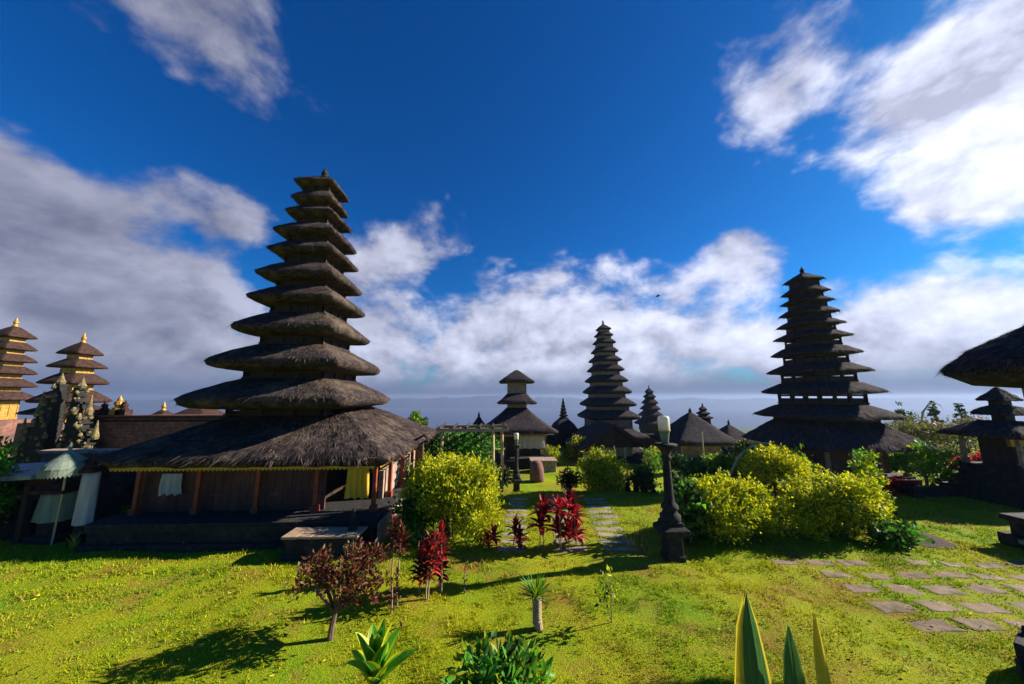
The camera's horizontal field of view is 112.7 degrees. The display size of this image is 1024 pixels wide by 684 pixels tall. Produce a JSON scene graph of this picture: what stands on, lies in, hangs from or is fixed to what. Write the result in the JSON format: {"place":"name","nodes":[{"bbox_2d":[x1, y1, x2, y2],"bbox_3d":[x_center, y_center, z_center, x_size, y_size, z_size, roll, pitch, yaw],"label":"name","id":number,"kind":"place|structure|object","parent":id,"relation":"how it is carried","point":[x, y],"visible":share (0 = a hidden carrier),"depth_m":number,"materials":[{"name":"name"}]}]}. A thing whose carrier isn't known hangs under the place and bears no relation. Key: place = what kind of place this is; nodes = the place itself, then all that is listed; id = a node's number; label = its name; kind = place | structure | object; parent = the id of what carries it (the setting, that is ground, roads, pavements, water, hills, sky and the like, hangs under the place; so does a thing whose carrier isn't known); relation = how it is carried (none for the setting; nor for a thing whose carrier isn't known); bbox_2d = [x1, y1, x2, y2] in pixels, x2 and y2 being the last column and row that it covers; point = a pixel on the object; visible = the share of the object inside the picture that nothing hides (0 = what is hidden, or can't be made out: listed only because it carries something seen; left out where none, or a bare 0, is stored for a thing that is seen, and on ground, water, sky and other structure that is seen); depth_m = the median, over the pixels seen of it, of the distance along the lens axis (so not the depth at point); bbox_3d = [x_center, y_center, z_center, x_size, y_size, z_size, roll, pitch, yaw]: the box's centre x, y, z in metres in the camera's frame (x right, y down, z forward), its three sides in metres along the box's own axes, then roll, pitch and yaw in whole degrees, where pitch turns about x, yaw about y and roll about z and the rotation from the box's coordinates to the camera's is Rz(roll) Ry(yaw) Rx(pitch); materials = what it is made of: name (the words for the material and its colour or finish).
{"place":"outdoors","nodes":[
{"label":"outdoors","id":0,"kind":"place"},
{"bbox_2d":[89,396,225,447],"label":"brick wall","id":1,"kind":"structure","parent":0,"point":[121,425],"depth_m":17.46,"materials":[{"name":"brown brick"}]},
{"bbox_2d":[0,426,1023,683],"bbox_3d":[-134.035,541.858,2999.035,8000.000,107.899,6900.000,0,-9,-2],"label":"ground","id":2,"kind":"structure","parent":0,"point":[580,668],"depth_m":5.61,"materials":[{"name":"green plant"}]},
{"bbox_2d":[0,435,35,522],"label":"green shrub","id":3,"kind":"object","parent":2,"relation":"on","point":[7,503],"visible":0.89,"depth_m":8.51,"materials":[{"name":"green plant"}]},
{"bbox_2d":[0,317,38,456],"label":"golden meru","id":4,"kind":"structure","parent":2,"relation":"on","point":[14,347],"depth_m":27.32,"materials":[{"name":"brown wood"}]},
{"bbox_2d":[2,373,68,463],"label":"split gate","id":5,"kind":"structure","parent":2,"relation":"on","point":[43,432],"depth_m":16.41,"materials":[{"name":"stone"}]},
{"bbox_2d":[22,476,80,544],"bbox_3d":[-11.361,4.169,8.546,0.879,1.530,0.701,0,-9,-2],"label":"wrapped shrine","id":6,"kind":"object","parent":2,"relation":"on","point":[44,515],"visible":0.76,"depth_m":8.33,"materials":[{"name":"grey fabric"}]},
{"bbox_2d":[10,333,112,455],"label":"golden meru","id":7,"kind":"structure","parent":2,"relation":"on","point":[77,364],"depth_m":25.25,"materials":[{"name":"brown wood"}]},
{"bbox_2d":[36,442,87,544],"bbox_3d":[-11.018,3.686,8.344,0.869,2.381,0.869,0,-9,-2],"label":"ceremonial umbrella","id":8,"kind":"object","parent":2,"relation":"on","point":[68,463],"visible":0.82,"depth_m":8.23,"materials":[{"name":"white fabric"}]},
{"bbox_2d":[0,462,126,543],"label":"open shelter","id":9,"kind":"object","parent":2,"relation":"on","point":[19,527],"visible":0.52,"depth_m":9.74,"materials":[{"name":"brown paint"}]},
{"bbox_2d":[65,533,80,549],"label":"weed","id":10,"kind":"object","parent":2,"relation":"on","point":[72,544],"visible":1,"depth_m":7.92,"materials":[{"name":"green plant"}]},
{"bbox_2d":[56,377,100,448],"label":"split gate","id":11,"kind":"structure","parent":2,"relation":"on","point":[77,432],"depth_m":16.56,"materials":[{"name":"stone"}]},
{"bbox_2d":[65,457,107,545],"bbox_3d":[-10.451,3.890,8.386,0.397,2.030,0.324,0,-9,-2],"label":"wrapped shrine","id":12,"kind":"object","parent":2,"relation":"on","point":[86,503],"visible":0.91,"depth_m":8.31,"materials":[{"name":"white fabric"}]},
{"bbox_2d":[38,448,136,505],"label":"garden wall","id":13,"kind":"structure","parent":2,"relation":"on","point":[48,455],"depth_m":11.32,"materials":[{"name":"brown paint"}]},
{"bbox_2d":[151,402,172,414],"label":"thatched pavilion","id":14,"kind":"structure","parent":2,"relation":"on","point":[163,411],"depth_m":25.29,"materials":[{"name":"black stone"}]},
{"bbox_2d":[172,408,224,414],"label":"thatched pavilion","id":15,"kind":"structure","parent":2,"relation":"on","point":[191,411],"depth_m":25.70,"materials":[{"name":"black stone"}]},
{"bbox_2d":[74,167,437,552],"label":"meru tower","id":16,"kind":"structure","parent":2,"relation":"on","point":[287,444],"depth_m":9.65,"materials":[{"name":"plant"}]},
{"bbox_2d":[158,473,182,495],"bbox_3d":[-8.870,3.710,8.874,0.575,0.540,0.094,0,-9,-2],"label":"temple cloth","id":17,"kind":"object","parent":16,"relation":"hanging from","point":[169,484],"visible":1,"depth_m":8.87,"materials":[{"name":"white fabric"}]},
{"bbox_2d":[344,468,368,498],"bbox_3d":[-4.125,3.724,9.112,0.632,0.890,0.091,0,-9,-2],"label":"temple cloth","id":18,"kind":"object","parent":16,"relation":"hanging from","point":[357,483],"visible":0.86,"depth_m":9.09,"materials":[{"name":"yellow fabric"}]},
{"bbox_2d":[279,526,366,561],"bbox_3d":[-4.219,4.548,7.697,1.644,0.512,0.600,0,-9,-2],"label":"offering table","id":19,"kind":"object","parent":2,"relation":"on","point":[299,542],"visible":0.83,"depth_m":7.46,"materials":[{"name":"black stone"}]},
{"bbox_2d":[348,507,357,530],"bbox_3d":[-3.653,4.066,7.860,0.219,0.505,0.170,0,-9,-2],"label":"guardian statue","id":20,"kind":"object","parent":19,"relation":"on","point":[353,525],"visible":1,"depth_m":7.81,"materials":[{"name":"black stone"}]},
{"bbox_2d":[283,537,391,640],"bbox_3d":[-2.527,3.745,5.178,1.388,1.354,1.156,0,-9,-2],"label":"bronze tree","id":21,"kind":"object","parent":2,"relation":"on","point":[323,574],"visible":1,"depth_m":5.09,"materials":[{"name":"brown plant"}]},
{"bbox_2d":[346,618,416,683],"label":"striped dracaena","id":22,"kind":"object","parent":2,"relation":"on","point":[374,661],"visible":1,"depth_m":4.10,"materials":[{"name":"green plant"}]},
{"bbox_2d":[386,567,400,612],"bbox_3d":[-1.970,4.125,5.651,0.234,0.718,0.288,-8,-12,40],"label":"cordyline","id":23,"kind":"object","parent":2,"relation":"on","point":[391,590],"visible":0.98,"depth_m":5.66,"materials":[{"name":"plant"}]},
{"bbox_2d":[383,514,412,577],"bbox_3d":[-2.267,4.037,6.707,0.552,1.225,0.467,0,-9,-2],"label":"cordyline","id":24,"kind":"object","parent":2,"relation":"on","point":[394,530],"visible":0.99,"depth_m":6.74,"materials":[{"name":"red plant"}]},
{"bbox_2d":[386,480,443,543],"bbox_3d":[-2.396,4.242,8.604,1.431,1.490,1.513,0,-9,-2],"label":"green shrub","id":25,"kind":"object","parent":2,"relation":"on","point":[415,525],"visible":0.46,"depth_m":8.32,"materials":[{"name":"green plant"}]},
{"bbox_2d":[408,410,427,425],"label":"broadleaf tree","id":26,"kind":"object","parent":2,"relation":"on","point":[415,416],"visible":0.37,"depth_m":21.11,"materials":[{"name":"green plant"}]},
{"bbox_2d":[406,530,441,599],"bbox_3d":[-1.570,3.969,6.088,0.746,1.165,0.501,-6,-11,33],"label":"cordyline","id":27,"kind":"object","parent":2,"relation":"on","point":[427,545],"visible":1,"depth_m":6.04,"materials":[{"name":"red plant"}]},
{"bbox_2d":[423,426,455,455],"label":"broadleaf tree","id":28,"kind":"object","parent":2,"relation":"on","point":[428,444],"visible":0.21,"depth_m":18.70,"materials":[{"name":"green plant"}]},
{"bbox_2d":[432,519,451,593],"bbox_3d":[-1.325,3.941,6.348,0.449,1.304,0.621,0,-9,-2],"label":"cordyline","id":29,"kind":"object","parent":2,"relation":"on","point":[441,553],"visible":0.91,"depth_m":6.28,"materials":[{"name":"red plant"}]},
{"bbox_2d":[394,448,509,547],"bbox_3d":[-1.455,3.883,8.724,2.492,2.237,2.658,8,-12,-41],"label":"golden bush","id":30,"kind":"object","parent":2,"relation":"on","point":[465,484],"visible":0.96,"depth_m":8.43,"materials":[{"name":"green plant"}]},
{"bbox_2d":[425,424,500,468],"bbox_3d":[-1.872,4.368,12.741,3.020,2.558,1.989,0,-9,-2],"label":"vine","id":31,"kind":"object","parent":2,"relation":"on","point":[463,447],"visible":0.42,"depth_m":12.58,"materials":[{"name":"green plant"}]},
{"bbox_2d":[436,423,508,496],"bbox_3d":[-1.438,4.421,12.809,2.600,2.551,1.700,0,-9,-2],"label":"pergola","id":32,"kind":"object","parent":2,"relation":"on","point":[493,428],"visible":0.71,"depth_m":12.26,"materials":[{"name":"brown wood"}]},
{"bbox_2d":[467,413,489,454],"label":"thatched pavilion","id":33,"kind":"structure","parent":2,"relation":"on","point":[478,420],"depth_m":29.75,"materials":[{"name":"wicker"}]},
{"bbox_2d":[478,522,502,546],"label":"cordyline","id":34,"kind":"object","parent":2,"relation":"on","point":[493,536],"visible":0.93,"depth_m":8.08,"materials":[{"name":"red plant"}]},
{"bbox_2d":[437,628,557,683],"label":"leafy plant","id":35,"kind":"object","parent":2,"relation":"on","point":[490,665],"visible":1,"depth_m":4.02,"materials":[{"name":"green plant"}]},
{"bbox_2d":[484,462,514,493],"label":"green shrub","id":36,"kind":"object","parent":2,"relation":"on","point":[506,474],"visible":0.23,"depth_m":12.36,"materials":[{"name":"green plant"}]},
{"bbox_2d":[0,510,1018,683],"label":"fallen leaves","id":37,"kind":"object","parent":2,"relation":"on","point":[173,663],"visible":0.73,"depth_m":5.21,"materials":[{"name":"brown plant"}]},
{"bbox_2d":[512,433,521,491],"bbox_3d":[0.215,5.825,16.509,0.522,2.767,0.522,0,-9,-2],"label":"lamp post","id":38,"kind":"object","parent":2,"relation":"on","point":[517,479],"visible":0.98,"depth_m":16.37,"materials":[{"name":"black stone"}]},
{"bbox_2d":[504,511,530,548],"bbox_3d":[0.118,4.483,8.109,0.586,0.888,0.528,6,-11,-33],"label":"cordyline","id":39,"kind":"object","parent":2,"relation":"on","point":[518,534],"visible":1,"depth_m":8.07,"materials":[{"name":"red plant"}]},
{"bbox_2d":[480,370,557,469],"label":"tiered pavilion","id":40,"kind":"structure","parent":2,"relation":"on","point":[516,415],"depth_m":23.65,"materials":[{"name":"wicker"}]},
{"bbox_2d":[518,436,544,448],"bbox_3d":[1.330,6.746,22.860,1.840,0.800,0.091,0,-9,-2],"label":"temple cloth","id":41,"kind":"object","parent":40,"relation":"hanging from","point":[537,442],"visible":0.98,"depth_m":22.85,"materials":[{"name":"fabric"}]},
{"bbox_2d":[516,571,554,630],"bbox_3d":[0.362,4.052,5.362,0.729,0.799,0.685,0,-9,-2],"label":"tufted palm","id":42,"kind":"object","parent":2,"relation":"on","point":[537,591],"visible":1,"depth_m":5.30,"materials":[{"name":"green plant"}]},
{"bbox_2d":[530,460,543,482],"bbox_3d":[1.367,7.089,18.689,0.800,1.130,0.780,0,-9,-2],"label":"brick stump","id":43,"kind":"object","parent":2,"relation":"on","point":[536,472],"visible":0.98,"depth_m":18.41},
{"bbox_2d":[526,493,555,548],"bbox_3d":[0.711,4.280,8.163,0.768,1.210,1.028,-2,-9,13],"label":"cordyline","id":44,"kind":"object","parent":2,"relation":"on","point":[541,512],"visible":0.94,"depth_m":8.09,"materials":[{"name":"red plant"}]},
{"bbox_2d":[529,457,557,472],"bbox_3d":[1.963,7.811,21.640,1.700,0.770,1.300,0,-9,-2],"label":"stone bench","id":45,"kind":"object","parent":2,"relation":"on","point":[549,464],"visible":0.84,"depth_m":21.13,"materials":[{"name":"stone"}]},
{"bbox_2d":[541,444,562,462],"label":"garden shrub","id":46,"kind":"object","parent":2,"relation":"on","point":[553,452],"visible":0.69,"depth_m":24.10,"materials":[{"name":"green plant"}]},
{"bbox_2d":[545,494,571,549],"bbox_3d":[1.145,4.265,8.164,0.680,1.243,0.784,-5,-10,29],"label":"cordyline","id":47,"kind":"object","parent":2,"relation":"on","point":[558,511],"visible":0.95,"depth_m":8.09,"materials":[{"name":"red plant"}]},
{"bbox_2d":[550,398,577,448],"bbox_3d":[5.201,8.133,34.405,2.610,4.975,2.604,0,-9,-2],"label":"spire shrine","id":48,"kind":"object","parent":2,"relation":"on","point":[564,425],"visible":0.7,"depth_m":33.38,"materials":[{"name":"black stone"}]},
{"bbox_2d":[555,465,583,490],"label":"green shrub","id":49,"kind":"object","parent":2,"relation":"on","point":[570,477],"visible":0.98,"depth_m":12.78,"materials":[{"name":"green plant"}]},
{"bbox_2d":[562,440,579,459],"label":"garden shrub","id":50,"kind":"object","parent":2,"relation":"on","point":[566,451],"visible":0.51,"depth_m":26.16,"materials":[{"name":"green plant"}]},
{"bbox_2d":[555,487,588,548],"bbox_3d":[1.427,4.230,8.202,0.786,1.322,0.910,-5,-10,28],"label":"cordyline","id":51,"kind":"object","parent":2,"relation":"on","point":[572,508],"visible":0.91,"depth_m":8.17,"materials":[{"name":"red plant"}]},
{"bbox_2d":[566,433,589,460],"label":"green shrub","id":52,"kind":"object","parent":2,"relation":"on","point":[572,449],"visible":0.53,"depth_m":25.29,"materials":[{"name":"green plant"}]},
{"bbox_2d":[572,444,633,490],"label":"weeping shrub","id":53,"kind":"object","parent":2,"relation":"on","point":[600,471],"visible":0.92,"depth_m":13.35,"materials":[{"name":"green plant"}]},
{"bbox_2d":[565,420,653,463],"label":"gabled hall","id":54,"kind":"structure","parent":2,"relation":"on","point":[607,435],"depth_m":24.81,"materials":[{"name":"black plant"}]},
{"bbox_2d":[571,321,649,438],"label":"meru tower","id":55,"kind":"structure","parent":2,"relation":"on","point":[607,400],"depth_m":31.24,"materials":[{"name":"plant"}]},
{"bbox_2d":[594,566,628,622],"bbox_3d":[1.567,4.009,5.405,0.541,0.867,0.362,-2,-9,12],"label":"sapling","id":56,"kind":"object","parent":2,"relation":"on","point":[612,595],"visible":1,"depth_m":5.40,"materials":[{"name":"green plant"}]},
{"bbox_2d":[460,433,768,446],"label":"boundary wall","id":57,"kind":"structure","parent":2,"relation":"on","point":[650,441],"depth_m":35.23,"materials":[{"name":"black stone"}]},
{"bbox_2d":[623,520,650,555],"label":"bare twigs","id":58,"kind":"object","parent":2,"relation":"on","point":[639,543],"visible":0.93,"depth_m":7.71,"materials":[{"name":"green plant"}]},
{"bbox_2d":[632,447,646,455],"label":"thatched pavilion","id":59,"kind":"structure","parent":2,"relation":"on","point":[638,450],"depth_m":28.26,"materials":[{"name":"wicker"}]},
{"bbox_2d":[625,464,661,494],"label":"green shrub","id":60,"kind":"object","parent":2,"relation":"on","point":[643,473],"visible":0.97,"depth_m":12.84,"materials":[{"name":"green plant"}]},
{"bbox_2d":[641,448,662,473],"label":"green shrub","id":61,"kind":"object","parent":2,"relation":"on","point":[651,457],"visible":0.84,"depth_m":19.93,"materials":[{"name":"green plant"}]},
{"bbox_2d":[642,445,662,465],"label":"garden shrub","id":62,"kind":"object","parent":2,"relation":"on","point":[658,452],"visible":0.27,"depth_m":22.82,"materials":[{"name":"green plant"}]},
{"bbox_2d":[653,416,690,562],"bbox_3d":[3.545,3.252,7.745,0.582,3.085,0.582,0,-9,-2],"label":"lamp post","id":63,"kind":"object","parent":2,"relation":"on","point":[668,525],"visible":1,"depth_m":7.56,"materials":[{"name":"black stone"}]},
{"bbox_2d":[660,451,691,471],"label":"garden shrub","id":64,"kind":"object","parent":2,"relation":"on","point":[676,459],"visible":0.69,"depth_m":20.36,"materials":[{"name":"green plant"}]},
{"bbox_2d":[658,470,720,544],"bbox_3d":[4.421,4.119,8.543,1.326,1.782,1.028,-6,-11,34],"label":"leafy plant","id":65,"kind":"object","parent":2,"relation":"on","point":[689,490],"visible":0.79,"depth_m":8.36,"materials":[{"name":"green plant"}]},
{"bbox_2d":[649,408,739,461],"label":"thatched pavilion","id":66,"kind":"structure","parent":2,"relation":"on","point":[688,428],"depth_m":24.05,"materials":[{"name":"plant"}]},
{"bbox_2d":[675,455,722,483],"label":"green shrub","id":67,"kind":"object","parent":2,"relation":"on","point":[692,467],"visible":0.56,"depth_m":12.74,"materials":[{"name":"green plant"}]},
{"bbox_2d":[696,403,713,423],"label":"meru tower","id":68,"kind":"structure","parent":2,"relation":"on","point":[703,413],"depth_m":33.80,"materials":[{"name":"black"}]},
{"bbox_2d":[701,449,741,474],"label":"garden shrub","id":69,"kind":"object","parent":2,"relation":"on","point":[724,462],"visible":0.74,"depth_m":16.00,"materials":[{"name":"green plant"}]},
{"bbox_2d":[658,467,794,547],"bbox_3d":[5.455,4.176,8.923,3.086,1.730,2.222,3,-10,-16],"label":"golden bush","id":70,"kind":"object","parent":2,"relation":"on","point":[739,508],"visible":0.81,"depth_m":8.38,"materials":[{"name":"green plant"}]},
{"bbox_2d":[719,420,761,453],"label":"thatched pavilion","id":71,"kind":"structure","parent":2,"relation":"on","point":[728,429],"depth_m":30.09,"materials":[{"name":"plant"}]},
{"bbox_2d":[727,437,757,465],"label":"garden shrub","id":72,"kind":"object","parent":2,"relation":"on","point":[741,444],"visible":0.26,"depth_m":17.41,"materials":[{"name":"green plant"}]},
{"bbox_2d":[731,440,757,469],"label":"green shrub","id":73,"kind":"object","parent":2,"relation":"on","point":[740,449],"visible":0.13,"depth_m":15.21,"materials":[{"name":"green plant"}]},
{"bbox_2d":[728,442,782,476],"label":"bent bamboo","id":74,"kind":"object","parent":2,"relation":"on","point":[738,457],"visible":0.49,"depth_m":13.46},
{"bbox_2d":[735,441,814,497],"bbox_3d":[9.410,4.532,12.111,2.691,2.028,2.156,0,-9,-2],"label":"golden bush","id":75,"kind":"object","parent":2,"relation":"on","point":[763,465],"visible":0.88,"depth_m":11.81,"materials":[{"name":"yellow plant"}]},
{"bbox_2d":[734,591,830,683],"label":"variegated agave","id":76,"kind":"object","parent":2,"relation":"on","point":[751,665],"visible":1,"depth_m":2.36,"materials":[{"name":"green plant"}]},
{"bbox_2d":[790,443,820,479],"bbox_3d":[10.766,4.652,12.513,1.034,1.913,0.957,3,-10,-18],"label":"sapling","id":77,"kind":"object","parent":2,"relation":"on","point":[804,456],"visible":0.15,"depth_m":12.48,"materials":[{"name":"green plant"}]},
{"bbox_2d":[771,464,899,544],"bbox_3d":[8.267,4.157,8.934,3.497,1.786,2.035,0,-9,-2],"label":"golden bush","id":78,"kind":"object","parent":2,"relation":"on","point":[825,501],"visible":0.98,"depth_m":8.46,"materials":[{"name":"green plant"}]},
{"bbox_2d":[740,267,940,484],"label":"meru tower","id":79,"kind":"structure","parent":2,"relation":"on","point":[833,432],"depth_m":14.62,"materials":[{"name":"plant"}]},
{"bbox_2d":[847,447,889,485],"bbox_3d":[12.495,4.612,12.043,1.089,1.844,1.041,0,-9,-2],"label":"sapling","id":80,"kind":"object","parent":2,"relation":"on","point":[863,465],"visible":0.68,"depth_m":11.92,"materials":[{"name":"green plant"}]},
{"bbox_2d":[874,478,897,495],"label":"crimson shrub","id":81,"kind":"object","parent":2,"relation":"on","point":[887,487],"visible":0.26,"depth_m":12.24,"materials":[{"name":"red plant"}]},
{"bbox_2d":[859,511,935,551],"bbox_3d":[9.230,4.562,8.246,1.420,0.818,1.223,7,-12,-37],"label":"leafy plant","id":82,"kind":"object","parent":2,"relation":"on","point":[896,534],"visible":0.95,"depth_m":8.11,"materials":[{"name":"green plant"}]},
{"bbox_2d":[888,475,920,493],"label":"crimson shrub","id":83,"kind":"object","parent":2,"relation":"on","point":[900,482],"visible":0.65,"depth_m":12.57,"materials":[{"name":"red plant"}]},
{"bbox_2d":[894,401,915,434],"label":"broadleaf tree","id":84,"kind":"object","parent":2,"relation":"on","point":[901,411],"visible":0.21,"depth_m":35.08,"materials":[{"name":"green plant"}]},
{"bbox_2d":[879,527,956,547],"bbox_3d":[10.170,4.963,8.867,1.292,0.046,1.789,0,-9,-2],"label":"stone","id":85,"kind":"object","parent":2,"relation":"on","point":[940,543],"depth_m":8.25,"materials":[{"name":"stone"}]},
{"bbox_2d":[885,438,963,484],"bbox_3d":[15.371,4.631,12.751,2.222,2.023,1.682,2,-9,-15],"label":"green tree","id":86,"kind":"object","parent":2,"relation":"on","point":[925,462],"visible":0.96,"depth_m":12.55,"materials":[{"name":"green plant"}]},
{"bbox_2d":[883,411,974,448],"bbox_3d":[34.441,8.378,28.626,5.578,5.641,5.394,-4,-10,21],"label":"olive tree","id":87,"kind":"object","parent":2,"relation":"on","point":[927,428],"visible":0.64,"depth_m":27.90,"materials":[{"name":"green plant"}]},
{"bbox_2d":[902,485,960,496],"bbox_3d":[15.047,5.353,12.227,1.800,0.325,0.360,0,-9,-2],"label":"bed edging","id":88,"kind":"object","parent":2,"relation":"on","point":[932,491],"visible":1,"depth_m":12.09,"materials":[{"name":"black stone"}]},
{"bbox_2d":[926,401,943,426],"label":"conifer","id":89,"kind":"object","parent":2,"relation":"on","point":[934,411],"visible":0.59,"depth_m":37.20,"materials":[{"name":"green plant"}]},
{"bbox_2d":[928,441,968,460],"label":"garden shrub","id":90,"kind":"object","parent":2,"relation":"on","point":[955,451],"visible":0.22,"depth_m":16.75,"materials":[{"name":"green plant"}]},
{"bbox_2d":[930,409,988,452],"bbox_3d":[39.856,8.743,29.837,5.850,5.682,5.110,0,-9,-2],"label":"olive tree","id":91,"kind":"object","parent":2,"relation":"on","point":[974,443],"visible":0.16,"depth_m":29.31,"materials":[{"name":"green plant"}]},
{"bbox_2d":[952,403,970,423],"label":"conifer","id":92,"kind":"object","parent":2,"relation":"on","point":[959,410],"visible":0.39,"depth_m":37.41,"materials":[{"name":"green plant"}]},
{"bbox_2d":[970,451,981,461],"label":"crimson shrub","id":93,"kind":"object","parent":2,"relation":"on","point":[978,456],"visible":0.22,"depth_m":15.81,"materials":[{"name":"red plant"}]},
{"bbox_2d":[930,387,1023,509],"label":"tiered shrine","id":94,"kind":"object","parent":2,"relation":"on","point":[996,475],"visible":0.98,"depth_m":11.84,"materials":[{"name":"black stone"}]},
{"bbox_2d":[935,324,1023,396],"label":"shrine","id":95,"kind":"object","parent":2,"relation":"on","point":[997,362],"visible":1,"depth_m":5.64,"materials":[{"name":"plant"}]},
{"bbox_2d":[997,513,1023,548],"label":"stone pedestal","id":96,"kind":"object","parent":2,"relation":"on","point":[1014,536],"visible":1,"depth_m":8.18,"materials":[{"name":"grey stone"}]},
{"bbox_2d":[0,0,1023,399],"label":"sky","id":97,"kind":"structure","parent":0,"point":[519,178],"materials":[{"name":"blue"}]},
{"bbox_2d":[17,407,1023,427],"bbox_3d":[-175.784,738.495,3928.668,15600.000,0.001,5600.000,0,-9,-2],"label":"sea","id":98,"kind":"structure","parent":0,"point":[735,417],"depth_m":2042.89,"materials":[{"name":"liquid"}]},
{"bbox_2d":[19,395,1023,408],"bbox_3d":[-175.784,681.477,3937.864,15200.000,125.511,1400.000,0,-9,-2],"label":"hills","id":99,"kind":"structure","parent":0,"point":[492,401],"depth_m":3488.78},
{"bbox_2d":[498,497,638,552],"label":"garden path","id":100,"kind":"structure","parent":0,"point":[559,550],"depth_m":9.03,"materials":[{"name":"grey stone"}]},
{"bbox_2d":[634,385,663,433],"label":"meru tower","id":101,"kind":"structure","parent":0,"point":[649,414],"depth_m":48.60,"materials":[{"name":"wicker"}]},
{"bbox_2d":[770,559,1023,631],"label":"stone paving","id":102,"kind":"structure","parent":0,"point":[938,625],"depth_m":6.21,"materials":[{"name":"grey stone"}]},
{"bbox_2d":[1013,625,1023,680],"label":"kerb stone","id":103,"kind":"object","parent":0,"point":[1018,643],"visible":1,"depth_m":4.39,"materials":[{"name":"stone"}]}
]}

